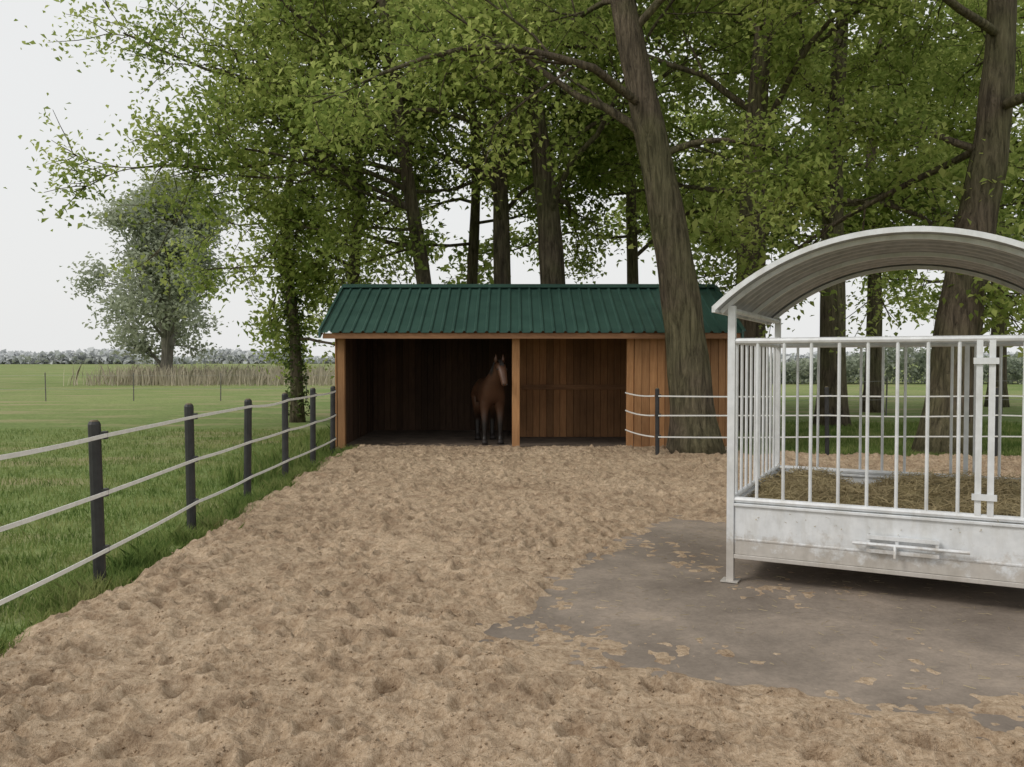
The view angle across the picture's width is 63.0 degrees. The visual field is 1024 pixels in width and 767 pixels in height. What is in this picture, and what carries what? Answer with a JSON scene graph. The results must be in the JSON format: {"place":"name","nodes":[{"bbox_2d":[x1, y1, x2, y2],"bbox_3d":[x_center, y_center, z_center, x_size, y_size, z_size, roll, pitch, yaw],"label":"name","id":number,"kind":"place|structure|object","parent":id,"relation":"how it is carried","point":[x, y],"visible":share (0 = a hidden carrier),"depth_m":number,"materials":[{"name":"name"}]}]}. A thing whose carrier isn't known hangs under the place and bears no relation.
{"place":"outdoors","nodes":[
{"label":"outdoors","id":0,"kind":"place"},
{"bbox_2d":[0,363,1022,650],"bbox_3d":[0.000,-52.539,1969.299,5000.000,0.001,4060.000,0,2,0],"label":"meadow ground","id":1,"kind":"structure","parent":0,"point":[52,399],"depth_m":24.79,"materials":[{"name":"green plant"}]},
{"bbox_2d":[0,347,199,363],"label":"distant tree line","id":2,"kind":"object","parent":1,"relation":"on","point":[91,355],"visible":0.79,"depth_m":372.63,"materials":[{"name":"green plant"}]},
{"bbox_2d":[56,161,240,373],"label":"willow tree","id":3,"kind":"object","parent":1,"relation":"on","point":[165,314],"visible":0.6,"depth_m":58.02,"materials":[{"name":"green plant"}]},
{"bbox_2d":[0,372,334,400],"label":"field fence","id":4,"kind":"object","parent":1,"relation":"on","point":[220,388],"visible":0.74,"depth_m":34.33,"materials":[{"name":"wood"}]},
{"bbox_2d":[0,386,335,604],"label":"paddock fence","id":5,"kind":"object","parent":1,"relation":"on","point":[98,494],"visible":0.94,"depth_m":7.27,"materials":[{"name":"black plastic"}]},
{"bbox_2d":[0,443,357,657],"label":"grass fringe","id":6,"kind":"object","parent":1,"relation":"on","point":[240,504],"depth_m":7.02,"materials":[{"name":"green plant"}]},
{"bbox_2d":[63,363,334,385],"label":"reed bed","id":7,"kind":"object","parent":1,"relation":"on","point":[247,375],"visible":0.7,"depth_m":56.64,"materials":[{"name":"beige plant"}]},
{"bbox_2d":[215,424,329,485],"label":"rough grass","id":8,"kind":"structure","parent":1,"relation":"on","point":[272,457],"depth_m":12.45,"materials":[{"name":"green plant"}]},
{"bbox_2d":[167,38,384,422],"bbox_3d":[-5.829,-4.229,22.041,7.356,10.750,5.892,1,2,43],"label":"young oak tree","id":9,"kind":"object","parent":1,"relation":"on","point":[295,351],"visible":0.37,"depth_m":22.13,"materials":[{"name":"green plant"}]},
{"bbox_2d":[3,0,626,358],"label":"oak tree","id":10,"kind":"object","parent":1,"relation":"on","point":[276,13],"visible":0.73,"depth_m":18.47,"materials":[{"name":"green plant"}]},
{"bbox_2d":[206,0,509,340],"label":"oak tree","id":11,"kind":"object","parent":1,"relation":"on","point":[361,211],"visible":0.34,"depth_m":20.79,"materials":[{"name":"green plant"}]},
{"bbox_2d":[242,0,640,358],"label":"oak tree","id":12,"kind":"object","parent":1,"relation":"on","point":[472,244],"visible":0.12,"depth_m":23.90,"materials":[{"name":"green plant"}]},
{"bbox_2d":[308,0,706,283],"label":"oak tree","id":13,"kind":"object","parent":1,"relation":"on","point":[501,250],"visible":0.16,"depth_m":21.06,"materials":[{"name":"green plant"}]},
{"bbox_2d":[236,0,807,283],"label":"oak tree","id":14,"kind":"object","parent":1,"relation":"on","point":[550,201],"visible":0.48,"depth_m":19.32,"materials":[{"name":"green plant"}]},
{"bbox_2d":[258,0,937,453],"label":"oak tree","id":15,"kind":"object","parent":1,"relation":"on","point":[694,426],"visible":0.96,"depth_m":13.88,"materials":[{"name":"green plant"}]},
{"bbox_2d":[194,348,1021,363],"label":"distant tree line","id":16,"kind":"object","parent":1,"relation":"on","point":[235,356],"visible":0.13,"depth_m":422.76,"materials":[{"name":"green plant"}]},
{"bbox_2d":[437,0,860,283],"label":"oak tree","id":17,"kind":"object","parent":1,"relation":"on","point":[634,254],"visible":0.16,"depth_m":25.18,"materials":[{"name":"green plant"}]},
{"bbox_2d":[601,2,944,300],"bbox_3d":[8.704,-6.792,29.696,14.440,15.446,12.225,1,2,25],"label":"oak tree","id":18,"kind":"object","parent":1,"relation":"on","point":[708,124],"visible":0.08,"depth_m":27.69,"materials":[{"name":"green plant"}]},
{"bbox_2d":[531,0,1023,433],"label":"oak tree","id":19,"kind":"object","parent":1,"relation":"on","point":[762,77],"visible":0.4,"depth_m":18.35,"materials":[{"name":"green plant"}]},
{"bbox_2d":[616,0,1023,427],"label":"oak tree","id":20,"kind":"object","parent":1,"relation":"on","point":[722,235],"visible":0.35,"depth_m":19.23,"materials":[{"name":"green plant"}]},
{"bbox_2d":[625,386,1022,455],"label":"paddock fence","id":21,"kind":"object","parent":1,"relation":"on","point":[826,396],"visible":0.82,"depth_m":13.73,"materials":[{"name":"plastic"}]},
{"bbox_2d":[652,0,1023,455],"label":"oak tree","id":22,"kind":"object","parent":1,"relation":"on","point":[996,22],"visible":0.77,"depth_m":14.39,"materials":[{"name":"green plant"}]},
{"bbox_2d":[710,0,1023,412],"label":"oak tree","id":23,"kind":"object","parent":1,"relation":"on","point":[875,374],"visible":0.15,"depth_m":25.52,"materials":[{"name":"green plant"}]},
{"bbox_2d":[768,377,1022,415],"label":"field fence","id":24,"kind":"object","parent":1,"relation":"on","point":[914,381],"visible":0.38,"depth_m":24.56,"materials":[{"name":"wood"}]},
{"bbox_2d":[769,336,1022,383],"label":"hedge","id":25,"kind":"object","parent":1,"relation":"on","point":[853,362],"visible":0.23,"depth_m":58.79,"materials":[{"name":"green plant"}]},
{"bbox_2d":[796,0,1023,406],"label":"oak tree","id":26,"kind":"object","parent":1,"relation":"on","point":[926,308],"visible":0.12,"depth_m":31.93,"materials":[{"name":"green plant"}]},
{"bbox_2d":[922,74,1023,239],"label":"oak tree","id":27,"kind":"object","parent":1,"relation":"on","point":[965,132],"visible":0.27,"depth_m":23.42,"materials":[{"name":"green plant"}]},
{"bbox_2d":[0,443,1023,766],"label":"sand paddock ground","id":28,"kind":"structure","parent":0,"point":[388,491],"depth_m":4.43,"materials":[{"name":"beige sand"}]},
{"bbox_2d":[470,355,507,444],"bbox_3d":[-0.429,0.298,16.062,0.595,1.721,2.133,0,2,-10],"label":"horse","id":29,"kind":"object","parent":28,"relation":"on","point":[487,393],"visible":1,"depth_m":15.71},
{"bbox_2d":[318,284,745,447],"bbox_3d":[0.370,-0.447,17.044,7.630,3.155,4.340,0,2,0],"label":"horse shelter","id":30,"kind":"object","parent":28,"relation":"on","point":[413,363],"visible":0.75,"depth_m":16.75,"materials":[{"name":"brown wood"}]},
{"bbox_2d":[0,0,1023,360],"label":"sky","id":31,"kind":"structure","parent":0,"point":[37,315],"materials":[{"name":"white"}]},
{"bbox_2d":[475,515,1023,739],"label":"concrete slab paving","id":32,"kind":"structure","parent":0,"point":[994,646],"depth_m":5.05,"materials":[{"name":"grey concrete"}]},
{"bbox_2d":[524,522,1023,688],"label":"loose straw","id":33,"kind":"object","parent":32,"relation":"on","point":[797,612],"visible":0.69,"depth_m":5.36,"materials":[{"name":"beige plant"}]},
{"bbox_2d":[712,226,1023,587],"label":"hay feeder","id":34,"kind":"object","parent":32,"relation":"on","point":[925,543],"visible":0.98,"depth_m":5.77,"materials":[{"name":"metal"}]},
{"bbox_2d":[748,463,1020,533],"bbox_3d":[2.972,0.856,6.418,2.299,0.452,2.133,1,2,27],"label":"hay pile","id":35,"kind":"object","parent":34,"relation":"in","point":[941,495],"visible":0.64,"depth_m":6.29,"materials":[{"name":"plant"}]},
{"bbox_2d":[738,419,1021,455],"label":"lawn grass","id":36,"kind":"structure","parent":0,"point":[1011,429],"depth_m":16.97,"materials":[{"name":"green plant"}]}
]}

